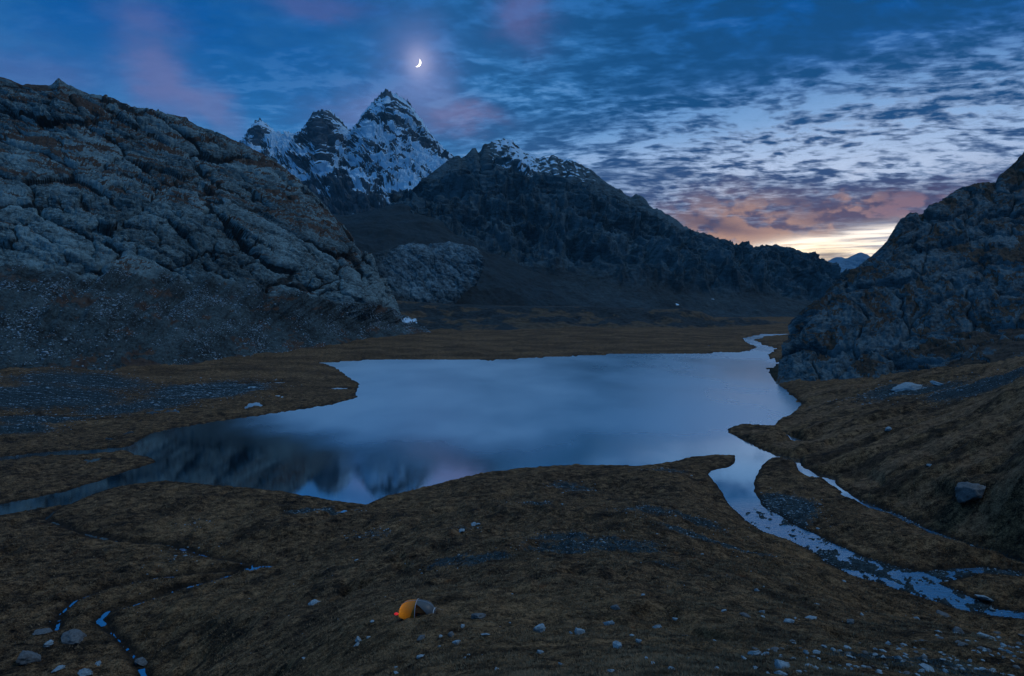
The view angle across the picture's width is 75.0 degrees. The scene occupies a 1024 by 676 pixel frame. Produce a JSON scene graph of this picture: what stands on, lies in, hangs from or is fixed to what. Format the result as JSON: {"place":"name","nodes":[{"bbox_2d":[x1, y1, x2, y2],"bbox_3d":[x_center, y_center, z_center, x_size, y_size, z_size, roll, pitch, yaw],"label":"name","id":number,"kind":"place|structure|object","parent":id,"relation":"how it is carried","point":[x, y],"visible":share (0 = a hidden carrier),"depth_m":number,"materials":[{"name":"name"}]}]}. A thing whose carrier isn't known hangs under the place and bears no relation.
{"place":"outdoors","nodes":[
{"label":"outdoors","id":0,"kind":"place"},
{"bbox_2d":[0,507,346,675],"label":"stream","id":1,"kind":"structure","parent":0,"point":[9,510],"depth_m":155.90,"materials":[{"name":"blue liquid"}]},
{"bbox_2d":[0,77,431,370],"bbox_3d":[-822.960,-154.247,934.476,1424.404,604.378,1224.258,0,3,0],"label":"rocky hill","id":2,"kind":"structure","parent":0,"point":[94,187],"depth_m":761.98,"materials":[{"name":"grey stone"}]},
{"bbox_2d":[0,265,429,370],"bbox_3d":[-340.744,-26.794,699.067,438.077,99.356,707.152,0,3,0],"label":"scree stones","id":3,"kind":"object","parent":2,"relation":"on","point":[65,339],"visible":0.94,"depth_m":610.02,"materials":[{"name":"grey stone"}]},
{"bbox_2d":[239,89,452,214],"bbox_3d":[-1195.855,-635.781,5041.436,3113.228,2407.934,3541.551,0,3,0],"label":"snowy mountain","id":4,"kind":"structure","parent":0,"point":[388,143],"depth_m":4269.21,"materials":[{"name":"snow"}]},
{"bbox_2d":[375,241,484,303],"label":"rock knoll","id":5,"kind":"structure","parent":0,"point":[448,272],"depth_m":1411.22,"materials":[{"name":"grey stone"}]},
{"bbox_2d":[0,334,875,506],"bbox_3d":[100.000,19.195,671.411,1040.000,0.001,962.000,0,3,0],"label":"lake","id":6,"kind":"structure","parent":0,"point":[396,426],"depth_m":305.68,"materials":[{"name":"blue liquid"}]},
{"bbox_2d":[331,202,571,305],"bbox_3d":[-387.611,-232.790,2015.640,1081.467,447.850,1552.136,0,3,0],"label":"scree slope","id":7,"kind":"structure","parent":0,"point":[502,281],"depth_m":1790.40,"materials":[{"name":"grey gravel"}]},
{"bbox_2d":[0,316,1023,675],"bbox_3d":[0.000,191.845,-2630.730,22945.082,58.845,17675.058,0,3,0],"label":"ground","id":8,"kind":"structure","parent":0,"point":[848,444],"depth_m":158.99,"materials":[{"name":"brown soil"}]},
{"bbox_2d":[16,650,40,665],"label":"boulder","id":9,"kind":"object","parent":8,"relation":"on","point":[24,658],"visible":1,"depth_m":106.27,"materials":[{"name":"stone"}]},
{"bbox_2d":[32,628,52,634],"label":"boulder","id":10,"kind":"object","parent":8,"relation":"on","point":[44,631],"visible":1,"depth_m":117.25,"materials":[{"name":"stone"}]},
{"bbox_2d":[43,640,53,646],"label":"boulder","id":11,"kind":"object","parent":8,"relation":"on","point":[49,643],"visible":1,"depth_m":111.58,"materials":[{"name":"stone"}]},
{"bbox_2d":[51,665,65,672],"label":"boulder","id":12,"kind":"object","parent":8,"relation":"on","point":[59,667],"visible":1,"depth_m":103.55,"materials":[{"name":"stone"}]},
{"bbox_2d":[61,629,86,643],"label":"boulder","id":13,"kind":"object","parent":8,"relation":"on","point":[74,636],"visible":1,"depth_m":114.32,"materials":[{"name":"stone"}]},
{"bbox_2d":[77,668,92,675],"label":"boulder","id":14,"kind":"object","parent":8,"relation":"on","point":[85,672],"visible":1,"depth_m":103.45,"materials":[{"name":"stone"}]},
{"bbox_2d":[134,657,147,666],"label":"boulder","id":15,"kind":"object","parent":8,"relation":"on","point":[141,661],"visible":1,"depth_m":109.03,"materials":[{"name":"stone"}]},
{"bbox_2d":[308,599,319,605],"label":"boulder","id":16,"kind":"object","parent":8,"relation":"on","point":[314,601],"visible":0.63,"depth_m":107.10,"materials":[{"name":"stone"}]},
{"bbox_2d":[395,598,441,619],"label":"tent","id":17,"kind":"object","parent":8,"relation":"on","point":[411,608],"visible":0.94,"depth_m":66.26,"materials":[{"name":"fabric"}]},
{"bbox_2d":[471,613,485,618],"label":"boulder","id":18,"kind":"object","parent":8,"relation":"on","point":[477,615],"visible":0.97,"depth_m":65.38,"materials":[{"name":"stone"}]},
{"bbox_2d":[0,366,1021,672],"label":"gravel","id":19,"kind":"structure","parent":8,"relation":"on","point":[506,502],"depth_m":302.76,"materials":[{"name":"stone"}]},
{"bbox_2d":[533,623,545,632],"bbox_3d":[2.489,26.264,60.167,1.127,0.851,0.991,-17,10,-31],"label":"boulder","id":20,"kind":"object","parent":8,"relation":"on","point":[539,628],"visible":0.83,"depth_m":59.87,"materials":[{"name":"stone"}]},
{"bbox_2d":[574,628,584,634],"bbox_3d":[5.952,25.775,58.387,0.999,0.802,0.871,0,3,-4],"label":"boulder","id":21,"kind":"object","parent":8,"relation":"on","point":[579,631],"visible":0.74,"depth_m":58.22,"materials":[{"name":"stone"}]},
{"bbox_2d":[603,620,614,624],"bbox_3d":[9.246,27.196,63.506,1.025,0.626,0.507,-1,4,-11],"label":"boulder","id":22,"kind":"object","parent":8,"relation":"on","point":[609,622],"visible":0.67,"depth_m":63.38,"materials":[{"name":"stone"}]},
{"bbox_2d":[611,604,620,609],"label":"boulder","id":23,"kind":"object","parent":8,"relation":"on","point":[615,607],"visible":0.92,"depth_m":68.99,"materials":[{"name":"stone"}]},
{"bbox_2d":[613,641,621,648],"bbox_3d":[8.169,23.852,51.647,0.728,0.606,0.924,0,3,0],"label":"boulder","id":24,"kind":"object","parent":8,"relation":"on","point":[618,644],"visible":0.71,"depth_m":51.48,"materials":[{"name":"stone"}]},
{"bbox_2d":[739,612,750,617],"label":"boulder","id":25,"kind":"object","parent":8,"relation":"on","point":[744,614],"visible":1,"depth_m":69.05,"materials":[{"name":"stone"}]},
{"bbox_2d":[747,650,760,655],"bbox_3d":[18.034,23.484,49.619,0.807,0.603,0.722,3,5,44],"label":"boulder","id":26,"kind":"object","parent":8,"relation":"on","point":[757,653],"visible":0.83,"depth_m":49.44,"materials":[{"name":"stone"}]},
{"bbox_2d":[774,670,787,675],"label":"boulder","id":27,"kind":"object","parent":8,"relation":"on","point":[781,672],"visible":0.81,"depth_m":41.32,"materials":[{"name":"stone"}]},
{"bbox_2d":[774,659,789,668],"bbox_3d":[18.203,22.025,44.692,1.171,0.437,1.314,-6,20,-24],"label":"boulder","id":28,"kind":"object","parent":8,"relation":"on","point":[779,664],"visible":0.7,"depth_m":44.73,"materials":[{"name":"stone"}]},
{"bbox_2d":[783,618,793,622],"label":"boulder","id":29,"kind":"object","parent":8,"relation":"on","point":[786,620],"visible":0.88,"depth_m":68.56,"materials":[{"name":"stone"}]},
{"bbox_2d":[847,619,853,624],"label":"boulder","id":30,"kind":"object","parent":8,"relation":"on","point":[850,621],"visible":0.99,"depth_m":79.72,"materials":[{"name":"stone"}]},
{"bbox_2d":[891,382,921,391],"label":"boulder","id":31,"kind":"object","parent":8,"relation":"on","point":[906,386],"visible":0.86,"depth_m":338.36,"materials":[{"name":"stone"}]},
{"bbox_2d":[919,663,933,671],"bbox_3d":[31.640,25.254,50.878,0.767,0.395,1.177,-3,15,-24],"label":"boulder","id":32,"kind":"object","parent":8,"relation":"on","point":[925,667],"visible":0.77,"depth_m":50.85,"materials":[{"name":"stone"}]},
{"bbox_2d":[930,381,943,385],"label":"boulder","id":33,"kind":"object","parent":8,"relation":"on","point":[935,383],"visible":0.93,"depth_m":338.68,"materials":[{"name":"stone"}]},
{"bbox_2d":[936,610,950,616],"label":"boulder","id":34,"kind":"object","parent":8,"relation":"on","point":[944,614],"visible":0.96,"depth_m":122.83,"materials":[{"name":"stone"}]},
{"bbox_2d":[952,626,964,633],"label":"boulder","id":35,"kind":"object","parent":8,"relation":"on","point":[957,629],"visible":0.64,"depth_m":80.92,"materials":[{"name":"stone"}]},
{"bbox_2d":[955,482,985,503],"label":"boulder","id":36,"kind":"object","parent":8,"relation":"on","point":[966,492],"visible":0.99,"depth_m":171.22,"materials":[{"name":"stone"}]},
{"bbox_2d":[974,594,993,601],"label":"boulder","id":37,"kind":"object","parent":8,"relation":"on","point":[983,597],"visible":1,"depth_m":131.24,"materials":[{"name":"stone"}]},
{"bbox_2d":[0,0,1023,260],"label":"sky","id":38,"kind":"structure","parent":0,"point":[807,126],"materials":[{"name":"blue"}]},
{"bbox_2d":[397,301,785,330],"bbox_3d":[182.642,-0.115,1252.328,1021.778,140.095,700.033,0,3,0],"label":"moraine","id":39,"kind":"structure","parent":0,"point":[433,316],"depth_m":1225.05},
{"bbox_2d":[385,138,849,317],"bbox_3d":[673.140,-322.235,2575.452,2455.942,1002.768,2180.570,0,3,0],"label":"dark mountain","id":40,"kind":"structure","parent":0,"point":[575,233],"depth_m":2204.15,"materials":[{"name":"grey stone"}]},
{"bbox_2d":[828,252,869,271],"bbox_3d":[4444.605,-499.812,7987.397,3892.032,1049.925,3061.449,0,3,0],"label":"mountain","id":41,"kind":"structure","parent":0,"point":[854,261],"depth_m":7798.72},
{"bbox_2d":[732,507,1023,618],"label":"stream","id":42,"kind":"structure","parent":0,"point":[778,530],"depth_m":147.85,"materials":[{"name":"blue liquid"}]},
{"bbox_2d":[776,152,1023,404],"bbox_3d":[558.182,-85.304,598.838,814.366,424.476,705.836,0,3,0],"label":"rocky hill","id":43,"kind":"structure","parent":0,"point":[938,284],"depth_m":504.36,"materials":[{"name":"grey stone"}]}
]}

